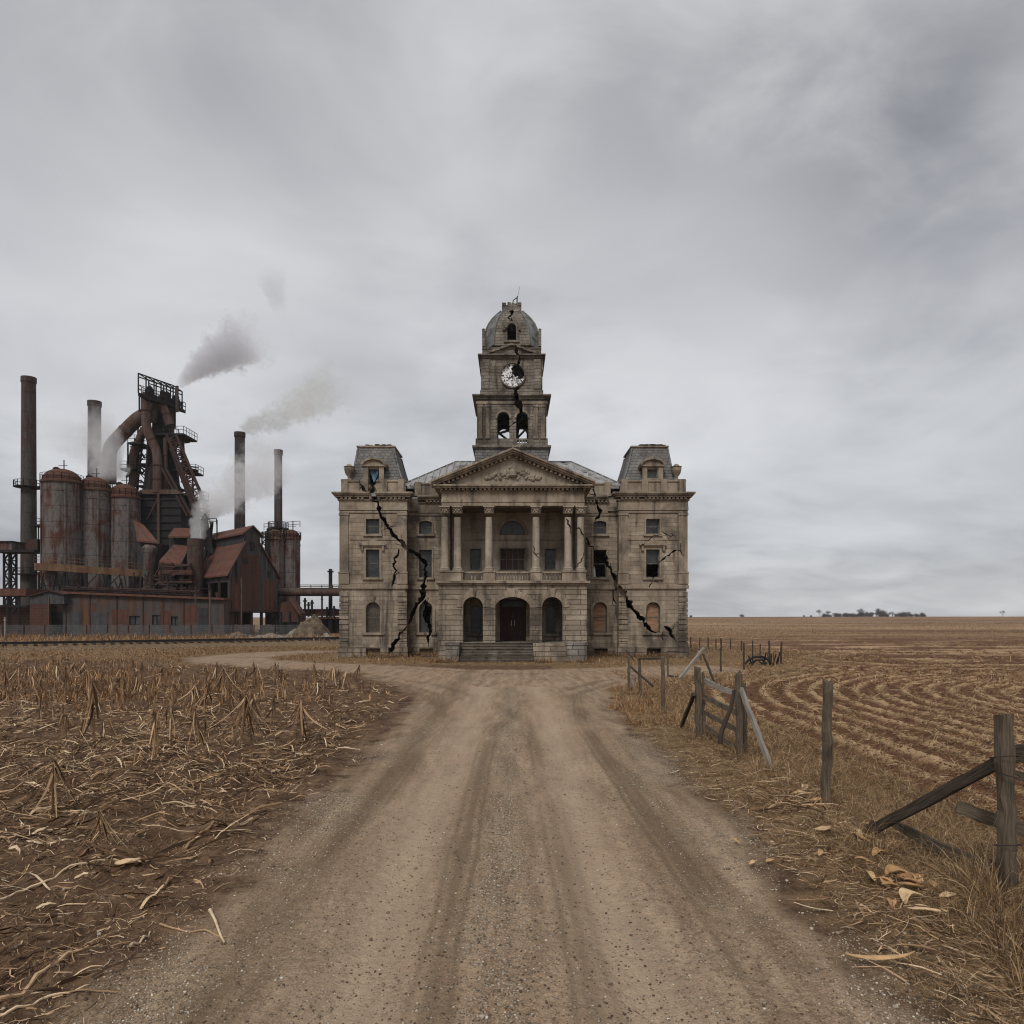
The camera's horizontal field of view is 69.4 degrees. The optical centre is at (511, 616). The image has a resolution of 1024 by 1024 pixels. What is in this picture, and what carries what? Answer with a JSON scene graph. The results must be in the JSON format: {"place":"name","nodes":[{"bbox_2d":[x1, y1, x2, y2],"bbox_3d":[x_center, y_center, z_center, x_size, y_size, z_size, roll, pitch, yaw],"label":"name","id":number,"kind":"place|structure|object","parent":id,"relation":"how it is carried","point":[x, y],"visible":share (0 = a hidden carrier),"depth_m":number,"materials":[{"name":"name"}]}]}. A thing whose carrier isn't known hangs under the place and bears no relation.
{"place":"outdoors","nodes":[
{"label":"outdoors","id":0,"kind":"place"},
{"bbox_2d":[0,618,339,647],"bbox_3d":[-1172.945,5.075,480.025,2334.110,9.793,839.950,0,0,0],"label":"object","id":1,"kind":"structure","parent":0,"point":[268,644],"depth_m":65.97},
{"bbox_2d":[0,539,39,604],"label":"conveyor trestle","id":2,"kind":"object","parent":1,"relation":"on","point":[16,548],"visible":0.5,"depth_m":107.88,"materials":[{"name":"metal"}]},
{"bbox_2d":[12,375,39,605],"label":"smokestack","id":3,"kind":"object","parent":1,"relation":"on","point":[28,487],"visible":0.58,"depth_m":114.13,"materials":[{"name":"metal"}]},
{"bbox_2d":[0,589,55,635],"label":"open shed","id":4,"kind":"structure","parent":1,"relation":"on","point":[17,616],"depth_m":100.00,"materials":[{"name":"brown metal"}]},
{"bbox_2d":[27,590,69,635],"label":"gable annex","id":5,"kind":"object","parent":1,"relation":"on","point":[41,603],"visible":0.52,"depth_m":96.02,"materials":[{"name":"brown metal"}]},
{"bbox_2d":[51,605,62,633],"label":"door","id":6,"kind":"structure","parent":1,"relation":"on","point":[56,614],"depth_m":103.10,"materials":[{"name":"metal"}]},
{"bbox_2d":[39,460,83,590],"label":"silo","id":7,"kind":"object","parent":1,"relation":"on","point":[60,512],"visible":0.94,"depth_m":105.92,"materials":[{"name":"metal"}]},
{"bbox_2d":[34,556,142,592],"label":"silo walkway","id":8,"kind":"structure","parent":1,"relation":"on","point":[86,570],"depth_m":103.63,"materials":[{"name":"brown metal"}]},
{"bbox_2d":[87,400,101,477],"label":"smokestack","id":9,"kind":"object","parent":1,"relation":"on","point":[94,455],"visible":0.3,"depth_m":124.13,"materials":[{"name":"metal"}]},
{"bbox_2d":[81,468,112,591],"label":"silo","id":10,"kind":"object","parent":1,"relation":"on","point":[96,490],"visible":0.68,"depth_m":109.16,"materials":[{"name":"metal"}]},
{"bbox_2d":[109,475,141,592],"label":"silo","id":11,"kind":"object","parent":1,"relation":"on","point":[125,505],"visible":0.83,"depth_m":111.13,"materials":[{"name":"metal"}]},
{"bbox_2d":[61,585,205,595],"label":"pipe rack","id":12,"kind":"object","parent":1,"relation":"on","point":[167,592],"visible":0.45,"depth_m":99.27,"materials":[{"name":"metal"}]},
{"bbox_2d":[40,564,199,594],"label":"pipework","id":13,"kind":"object","parent":12,"relation":"on","point":[162,576],"visible":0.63,"depth_m":101.74,"materials":[{"name":"metal"}]},
{"bbox_2d":[58,591,236,635],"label":"long shed","id":14,"kind":"structure","parent":1,"relation":"on","point":[95,612],"depth_m":97.00,"materials":[{"name":"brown metal"}]},
{"bbox_2d":[0,625,298,636],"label":"wire fence","id":15,"kind":"object","parent":1,"relation":"on","point":[188,630],"visible":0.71,"depth_m":92.07,"materials":[{"name":"metal"}]},
{"bbox_2d":[134,520,168,593],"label":"furnace annex","id":16,"kind":"object","parent":1,"relation":"on","point":[151,552],"visible":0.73,"depth_m":107.00,"materials":[{"name":"metal"}]},
{"bbox_2d":[101,373,210,545],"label":"blast furnace","id":17,"kind":"object","parent":1,"relation":"on","point":[168,505],"visible":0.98,"depth_m":115.32,"materials":[{"name":"metal"}]},
{"bbox_2d":[154,528,200,595],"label":"side shed","id":18,"kind":"structure","parent":1,"relation":"on","point":[176,553],"depth_m":105.99,"materials":[{"name":"metal"}]},
{"bbox_2d":[187,513,217,596],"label":"conveyor head","id":19,"kind":"object","parent":1,"relation":"on","point":[196,555],"visible":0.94,"depth_m":103.60},
{"bbox_2d":[234,431,245,528],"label":"smokestack","id":20,"kind":"object","parent":1,"relation":"on","point":[239,488],"visible":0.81,"depth_m":129.24,"materials":[{"name":"metal"}]},
{"bbox_2d":[204,525,280,633],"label":"gabled shed","id":21,"kind":"structure","parent":1,"relation":"on","point":[239,553],"depth_m":103.15,"materials":[{"name":"brown metal"}]},
{"bbox_2d":[232,577,238,609],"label":"rust door","id":22,"kind":"structure","parent":21,"relation":"in","point":[235,587],"depth_m":99.90,"materials":[{"name":"brown metal"}]},
{"bbox_2d":[263,580,274,609],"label":"rust door","id":23,"kind":"structure","parent":21,"relation":"in","point":[268,585],"depth_m":105.31,"materials":[{"name":"brown metal"}]},
{"bbox_2d":[265,521,284,633],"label":"silo","id":24,"kind":"object","parent":1,"relation":"on","point":[276,545],"visible":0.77,"depth_m":110.89,"materials":[{"name":"metal"}]},
{"bbox_2d":[261,521,296,555],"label":"silo stair","id":25,"kind":"object","parent":24,"relation":"attached to","point":[267,538],"visible":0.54,"depth_m":110.13,"materials":[{"name":"grey metal"}]},
{"bbox_2d":[268,449,288,530],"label":"smokestack","id":26,"kind":"object","parent":1,"relation":"on","point":[278,454],"visible":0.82,"depth_m":121.45,"materials":[{"name":"metal"}]},
{"bbox_2d":[282,522,300,632],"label":"silo","id":27,"kind":"object","parent":1,"relation":"on","point":[292,540],"visible":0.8,"depth_m":112.27,"materials":[{"name":"metal"}]},
{"bbox_2d":[279,596,305,633],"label":"lean to","id":28,"kind":"object","parent":1,"relation":"on","point":[291,610],"visible":0.74,"depth_m":106.00,"materials":[{"name":"brown metal"}]},
{"bbox_2d":[277,585,339,622],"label":"pipe bridge","id":29,"kind":"structure","parent":1,"relation":"on","point":[321,591],"depth_m":109.50,"materials":[{"name":"metal"}]},
{"bbox_2d":[292,614,330,636],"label":"rubble mound","id":30,"kind":"object","parent":1,"relation":"on","point":[314,625],"visible":0.88,"depth_m":87.06,"materials":[{"name":"grey gravel"}]},
{"bbox_2d":[303,598,339,632],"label":"trestle","id":31,"kind":"object","parent":1,"relation":"on","point":[309,612],"visible":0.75,"depth_m":112.00,"materials":[{"name":"black metal"}]},
{"bbox_2d":[327,569,333,633],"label":"pole","id":32,"kind":"object","parent":1,"relation":"on","point":[330,621],"visible":0.83,"depth_m":111.75,"materials":[{"name":"black metal"}]},
{"bbox_2d":[0,665,471,1023],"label":"field","id":33,"kind":"structure","parent":0,"point":[398,711],"depth_m":9.17,"materials":[{"name":"brown soil"}]},
{"bbox_2d":[0,945,88,1000],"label":"fallen corn stalk","id":34,"kind":"object","parent":33,"relation":"on","point":[27,987],"visible":0.98,"depth_m":5.06,"materials":[{"name":"plant"}]},
{"bbox_2d":[0,984,88,1016],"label":"fallen corn stalk","id":35,"kind":"object","parent":33,"relation":"on","point":[24,1006],"visible":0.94,"depth_m":4.82,"materials":[{"name":"plant"}]},
{"bbox_2d":[22,760,94,817],"bbox_3d":[-5.622,2.139,9.197,0.776,0.744,0.792,5,5,-4],"label":"corn stalk","id":36,"kind":"object","parent":33,"relation":"on","point":[52,781],"visible":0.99,"depth_m":9.15,"materials":[{"name":"plant"}]},
{"bbox_2d":[54,706,73,739],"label":"corn stalk","id":37,"kind":"object","parent":33,"relation":"on","point":[61,717],"visible":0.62,"depth_m":15.30,"materials":[{"name":"plant"}]},
{"bbox_2d":[0,855,148,900],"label":"fallen corn stalk","id":38,"kind":"object","parent":33,"relation":"on","point":[37,884],"visible":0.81,"depth_m":7.08,"materials":[{"name":"plant"}]},
{"bbox_2d":[79,671,110,745],"bbox_3d":[-8.115,1.818,14.414,0.511,1.534,0.481,0,0,-36],"label":"corn stalk","id":39,"kind":"object","parent":33,"relation":"on","point":[94,691],"visible":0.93,"depth_m":14.38,"materials":[{"name":"plant"}]},
{"bbox_2d":[73,810,139,855],"bbox_3d":[-4.258,2.263,7.723,0.534,0.491,0.620,0,0,39],"label":"corn stalk","id":40,"kind":"object","parent":33,"relation":"on","point":[101,818],"visible":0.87,"depth_m":7.76,"materials":[{"name":"plant"}]},
{"bbox_2d":[149,711,170,760],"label":"corn stalk","id":41,"kind":"object","parent":33,"relation":"on","point":[153,736],"visible":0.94,"depth_m":12.78,"materials":[{"name":"plant"}]},
{"bbox_2d":[146,701,175,754],"bbox_3d":[-6.244,2.009,13.165,0.518,1.026,0.348,0,0,7],"label":"corn stalk","id":42,"kind":"object","parent":33,"relation":"on","point":[157,741],"visible":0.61,"depth_m":13.16,"materials":[{"name":"plant"}]},
{"bbox_2d":[165,706,177,744],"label":"corn stalk","id":43,"kind":"object","parent":33,"relation":"on","point":[171,715],"visible":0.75,"depth_m":14.86,"materials":[{"name":"plant"}]},
{"bbox_2d":[0,719,361,994],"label":"residue","id":44,"kind":"object","parent":33,"relation":"on","point":[68,978],"visible":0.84,"depth_m":8.30,"materials":[{"name":"plant"}]},
{"bbox_2d":[114,857,140,864],"bbox_3d":[-3.782,2.405,7.265,0.231,0.053,0.134,-6,10,-17],"label":"corn husk","id":45,"kind":"object","parent":44,"relation":"on","point":[124,861],"visible":1,"depth_m":7.28,"materials":[{"name":"beige plant"}]},
{"bbox_2d":[0,657,392,712],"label":"corn stubble","id":46,"kind":"object","parent":33,"relation":"on","point":[44,696],"visible":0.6,"depth_m":25.16,"materials":[{"name":"brown plant"}]},
{"bbox_2d":[186,709,212,757],"bbox_3d":[-5.618,2.130,13.140,0.461,0.979,0.364,-14,-7,-31],"label":"corn stalk","id":47,"kind":"object","parent":33,"relation":"on","point":[200,734],"visible":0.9,"depth_m":13.14,"materials":[{"name":"plant"}]},
{"bbox_2d":[0,662,410,1023],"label":"corn residue","id":48,"kind":"object","parent":33,"relation":"on","point":[181,739],"visible":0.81,"depth_m":11.29,"materials":[{"name":"plant"}]},
{"bbox_2d":[187,685,230,714],"bbox_3d":[-7.634,2.116,18.656,0.893,0.831,1.048,0,0,17],"label":"corn stalk","id":49,"kind":"object","parent":33,"relation":"on","point":[205,693],"visible":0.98,"depth_m":18.70,"materials":[{"name":"plant"}]},
{"bbox_2d":[208,669,242,697],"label":"corn stalk","id":50,"kind":"object","parent":33,"relation":"on","point":[221,679],"visible":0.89,"depth_m":22.95,"materials":[{"name":"plant"}]},
{"bbox_2d":[210,693,273,751],"bbox_3d":[-5.177,2.043,14.291,1.216,1.142,1.190,2,-9,15],"label":"corn stalk","id":51,"kind":"object","parent":33,"relation":"on","point":[244,708],"visible":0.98,"depth_m":14.22,"materials":[{"name":"plant"}]},
{"bbox_2d":[228,695,266,726],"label":"corn stalk","id":52,"kind":"object","parent":33,"relation":"on","point":[252,700],"visible":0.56,"depth_m":16.93,"materials":[{"name":"plant"}]},
{"bbox_2d":[264,692,275,729],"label":"corn stalk","id":53,"kind":"object","parent":33,"relation":"on","point":[272,702],"visible":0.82,"depth_m":16.79,"materials":[{"name":"plant"}]},
{"bbox_2d":[270,699,334,744],"bbox_3d":[-4.228,2.125,14.770,1.047,0.985,0.997,5,-17,-37],"label":"corn stalk","id":54,"kind":"object","parent":33,"relation":"on","point":[300,713],"visible":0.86,"depth_m":14.75,"materials":[{"name":"plant"}]},
{"bbox_2d":[0,677,1023,1023],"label":"soil clods","id":55,"kind":"object","parent":33,"relation":"on","point":[252,855],"visible":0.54,"depth_m":6.32,"materials":[{"name":"brown soil"}]},
{"bbox_2d":[0,644,1023,1023],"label":"grass verge","id":56,"kind":"object","parent":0,"point":[790,894],"depth_m":7.78,"materials":[{"name":"brown plant"}]},
{"bbox_2d":[0,637,338,645],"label":"railway track","id":57,"kind":"structure","parent":56,"relation":"on","point":[45,643],"depth_m":64.77,"materials":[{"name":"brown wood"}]},
{"bbox_2d":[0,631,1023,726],"bbox_3d":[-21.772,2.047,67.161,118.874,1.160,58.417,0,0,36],"label":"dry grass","id":58,"kind":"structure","parent":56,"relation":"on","point":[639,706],"depth_m":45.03,"materials":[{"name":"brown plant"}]},
{"bbox_2d":[331,287,695,661],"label":"courthouse","id":59,"kind":"structure","parent":56,"relation":"on","point":[509,549],"depth_m":45.95,"materials":[{"name":"stone"}]},
{"bbox_2d":[363,517,381,535],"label":"window","id":60,"kind":"structure","parent":59,"relation":"in","point":[373,523],"depth_m":46.20,"materials":[{"name":"stone"}]},
{"bbox_2d":[359,540,385,579],"bbox_3d":[-8.656,-3.561,46.045,1.679,2.471,0.490,0,0,0],"label":"window","id":61,"kind":"structure","parent":59,"relation":"in","point":[374,548],"depth_m":45.94,"materials":[{"name":"stone"}]},
{"bbox_2d":[362,596,383,634],"bbox_3d":[-8.637,-0.086,46.080,1.356,2.372,0.420,0,0,0],"label":"window","id":62,"kind":"structure","parent":59,"relation":"in","point":[374,608],"depth_m":46.21,"materials":[{"name":"stone"}]},
{"bbox_2d":[416,519,434,535],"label":"window","id":63,"kind":"structure","parent":59,"relation":"in","point":[426,528],"depth_m":47.40,"materials":[{"name":"stone"}]},
{"bbox_2d":[416,548,434,579],"bbox_3d":[-5.508,-3.388,47.280,1.150,1.997,0.420,0,0,0],"label":"window","id":64,"kind":"structure","parent":59,"relation":"in","point":[427,554],"depth_m":47.40,"materials":[{"name":"stone"}]},
{"bbox_2d":[415,597,435,634],"bbox_3d":[-5.489,-0.086,47.280,1.328,2.422,0.420,0,0,0],"label":"window","id":65,"kind":"structure","parent":59,"relation":"in","point":[424,630],"depth_m":47.40,"materials":[{"name":"stone"}]},
{"bbox_2d":[469,548,480,569],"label":"window","id":66,"kind":"structure","parent":59,"relation":"in","point":[474,553],"depth_m":44.95,"materials":[{"name":"glass"}]},
{"bbox_2d":[468,603,482,635],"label":"window","id":67,"kind":"structure","parent":59,"relation":"in","point":[476,611],"depth_m":44.45,"materials":[{"name":"glass"}]},
{"bbox_2d":[498,547,526,570],"bbox_3d":[0.030,-3.529,44.877,1.714,1.436,0.265,0,0,0],"label":"window","id":68,"kind":"structure","parent":59,"relation":"in","point":[509,558],"depth_m":44.95,"materials":[{"name":"glass"}]},
{"bbox_2d":[500,521,524,534],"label":"fanlight window","id":69,"kind":"structure","parent":59,"relation":"in","point":[511,527],"depth_m":44.93,"materials":[{"name":"glass"}]},
{"bbox_2d":[500,600,525,640],"bbox_3d":[0.060,0.195,44.450,1.556,2.490,0.140,0,0,0],"label":"front door","id":70,"kind":"structure","parent":59,"relation":"in","point":[512,612],"depth_m":44.45,"materials":[{"name":"brown wood"}]},
{"bbox_2d":[544,548,556,569],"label":"window","id":71,"kind":"structure","parent":59,"relation":"in","point":[550,554],"depth_m":44.93,"materials":[{"name":"glass"}]},
{"bbox_2d":[543,603,558,635],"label":"window","id":72,"kind":"structure","parent":59,"relation":"in","point":[550,610],"depth_m":44.43,"materials":[{"name":"glass"}]},
{"bbox_2d":[591,519,608,535],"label":"window","id":73,"kind":"structure","parent":59,"relation":"in","point":[599,528],"depth_m":47.40,"materials":[{"name":"paint"}]},
{"bbox_2d":[591,548,608,579],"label":"window","id":74,"kind":"structure","parent":59,"relation":"in","point":[606,577],"depth_m":47.15,"materials":[{"name":"beige stone"}]},
{"bbox_2d":[590,597,610,634],"bbox_3d":[5.619,-0.086,47.280,1.347,2.422,0.420,0,0,0],"label":"window","id":75,"kind":"structure","parent":59,"relation":"in","point":[598,609],"depth_m":47.43,"materials":[{"name":"wood"}]},
{"bbox_2d":[643,517,662,535],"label":"window","id":76,"kind":"structure","parent":59,"relation":"in","point":[652,525],"depth_m":46.20,"materials":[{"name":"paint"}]},
{"bbox_2d":[639,540,666,579],"bbox_3d":[8.749,-3.561,46.045,1.679,2.471,0.490,0,0,0],"label":"window","id":77,"kind":"structure","parent":59,"relation":"in","point":[652,549],"depth_m":45.94,"materials":[{"name":"stone"}]},
{"bbox_2d":[642,596,663,634],"bbox_3d":[8.768,-0.086,46.080,1.356,2.372,0.420,0,0,0],"label":"window","id":78,"kind":"structure","parent":59,"relation":"in","point":[650,609],"depth_m":46.21,"materials":[{"name":"stone"}]},
{"bbox_2d":[637,657,641,694],"bbox_3d":[3.996,1.994,23.123,0.156,1.505,0.122,0,0,0],"label":"fence post","id":79,"kind":"object","parent":56,"relation":"on","point":[639,677],"visible":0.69,"depth_m":23.08,"materials":[{"name":"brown wood"}]},
{"bbox_2d":[660,656,665,711],"bbox_3d":[3.932,1.893,19.269,0.123,1.762,0.128,0,0,0],"label":"fence post","id":80,"kind":"object","parent":56,"relation":"on","point":[663,685],"visible":0.81,"depth_m":19.23,"materials":[{"name":"grey wood"}]},
{"bbox_2d":[679,692,694,728],"bbox_3d":[3.748,2.037,15.866,0.081,1.005,1.669,0,0,3],"label":"prop","id":81,"kind":"object","parent":56,"relation":"on","point":[688,708],"visible":0.96,"depth_m":15.72,"materials":[{"name":"brown wood"}]},
{"bbox_2d":[694,666,747,755],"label":"wooden gate","id":82,"kind":"structure","parent":56,"relation":"on","point":[739,729],"depth_m":14.06,"materials":[{"name":"grey wood"}]},
{"bbox_2d":[718,690,735,743],"bbox_3d":[3.759,1.744,12.923,0.324,0.945,0.104,0,0,-8],"label":"curved prop","id":83,"kind":"object","parent":56,"relation":"on","point":[723,726],"visible":1,"depth_m":12.89,"materials":[{"name":"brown wood"}]},
{"bbox_2d":[739,687,773,768],"bbox_3d":[4.117,1.871,12.494,0.070,1.278,1.227,0,0,-8],"label":"leaning pole","id":84,"kind":"object","parent":56,"relation":"on","point":[758,734],"visible":0.94,"depth_m":12.48,"materials":[{"name":"grey wood"}]},
{"bbox_2d":[619,707,1023,1023],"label":"verge litter","id":85,"kind":"object","parent":56,"relation":"on","point":[881,944],"visible":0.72,"depth_m":6.42,"materials":[{"name":"plant"}]},
{"bbox_2d":[845,951,914,959],"bbox_3d":[2.659,2.432,5.309,0.478,0.039,0.135,-6,8,9],"label":"corn husk","id":86,"kind":"object","parent":85,"relation":"on","point":[882,957],"visible":1,"depth_m":5.29,"materials":[{"name":"beige plant"}]},
{"bbox_2d":[897,872,924,878],"bbox_3d":[3.659,2.381,6.773,0.228,0.040,0.110,-6,7,11],"label":"corn husk","id":87,"kind":"object","parent":85,"relation":"on","point":[900,876],"visible":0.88,"depth_m":6.80,"materials":[{"name":"beige plant"}]},
{"bbox_2d":[899,888,923,904],"bbox_3d":[3.429,2.401,6.394,0.232,0.060,0.157,-6,11,-23],"label":"corn husk","id":88,"kind":"object","parent":85,"relation":"on","point":[903,892],"visible":0.98,"depth_m":6.40,"materials":[{"name":"beige plant"}]},
{"bbox_2d":[903,905,947,911],"bbox_3d":[3.360,2.381,6.027,0.326,0.065,0.125,-7,5,34],"label":"corn husk","id":89,"kind":"object","parent":85,"relation":"on","point":[927,909],"visible":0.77,"depth_m":6.00,"materials":[{"name":"beige plant"}]},
{"bbox_2d":[820,678,833,802],"bbox_3d":[4.186,1.771,9.837,0.147,1.914,0.140,0,0,0],"label":"fence post","id":90,"kind":"object","parent":56,"relation":"on","point":[827,751],"visible":0.82,"depth_m":9.79,"materials":[{"name":"grey wood"}]},
{"bbox_2d":[867,759,994,834],"bbox_3d":[4.167,1.847,7.433,0.061,1.215,1.851,0,0,-9],"label":"fence rail","id":91,"kind":"object","parent":56,"relation":"on","point":[957,784],"visible":0.91,"depth_m":7.28,"materials":[{"name":"grey wood"}]},
{"bbox_2d":[891,822,996,872],"bbox_3d":[4.353,2.304,7.505,0.051,0.198,1.451,0,0,-10],"label":"fence rail","id":92,"kind":"object","parent":56,"relation":"on","point":[914,834],"visible":0.69,"depth_m":7.56,"materials":[{"name":"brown wood"}]},
{"bbox_2d":[954,801,1023,836],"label":"fence rail","id":93,"kind":"object","parent":56,"relation":"on","point":[977,814],"visible":0.72,"depth_m":6.83,"materials":[{"name":"grey wood"}]},
{"bbox_2d":[989,713,1022,904],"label":"fence post","id":94,"kind":"object","parent":56,"relation":"on","point":[1004,758],"visible":0.91,"depth_m":6.31,"materials":[{"name":"grey wood"}]},
{"bbox_2d":[1015,744,1023,762],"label":"fence rail","id":95,"kind":"object","parent":94,"relation":"attached to","point":[1019,748],"visible":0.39,"depth_m":6.68,"materials":[{"name":"grey wood"}]},
{"bbox_2d":[0,0,1023,616],"label":"sky","id":96,"kind":"structure","parent":0,"point":[777,246],"materials":[{"name":"grey"}]},
{"bbox_2d":[2,650,1022,1023],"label":"dirt road","id":97,"kind":"structure","parent":0,"point":[486,694],"depth_m":6.64,"materials":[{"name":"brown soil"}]},
{"bbox_2d":[208,908,224,942],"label":"fallen corn stalk","id":98,"kind":"object","parent":97,"relation":"on","point":[210,911],"visible":1,"depth_m":5.97,"materials":[{"name":"plant"}]},
{"bbox_2d":[0,710,1021,1023],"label":"pebbles","id":99,"kind":"object","parent":97,"relation":"on","point":[482,1016],"visible":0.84,"depth_m":5.63,"materials":[{"name":"stone"}]},
{"bbox_2d":[598,616,1023,850],"bbox_3d":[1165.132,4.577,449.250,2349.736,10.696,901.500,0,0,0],"label":"field","id":100,"kind":"structure","parent":0,"point":[825,644],"depth_m":30.19,"materials":[{"name":"brown soil"}]},
{"bbox_2d":[678,647,704,679],"bbox_3d":[7.008,1.808,28.861,1.660,1.224,0.097,0,0,-40],"label":"leaning plank","id":101,"kind":"object","parent":100,"relation":"on","point":[691,663],"visible":0.98,"depth_m":28.84,"materials":[{"name":"grey wood"}]},
{"bbox_2d":[745,652,779,664],"bbox_3d":[13.094,2.181,38.684,2.021,0.775,1.303,0,0,0],"label":"hay rake","id":102,"kind":"object","parent":100,"relation":"on","point":[749,659],"visible":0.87,"depth_m":38.52,"materials":[{"name":"metal"}]},
{"bbox_2d":[609,647,1023,844],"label":"field clods","id":103,"kind":"object","parent":100,"relation":"on","point":[920,769],"visible":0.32,"depth_m":14.36,"materials":[{"name":"brown soil"}]},
{"bbox_2d":[655,619,1023,840],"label":"straw stubble","id":104,"kind":"object","parent":100,"relation":"on","point":[894,711],"visible":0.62,"depth_m":23.08,"materials":[{"name":"beige plant"}]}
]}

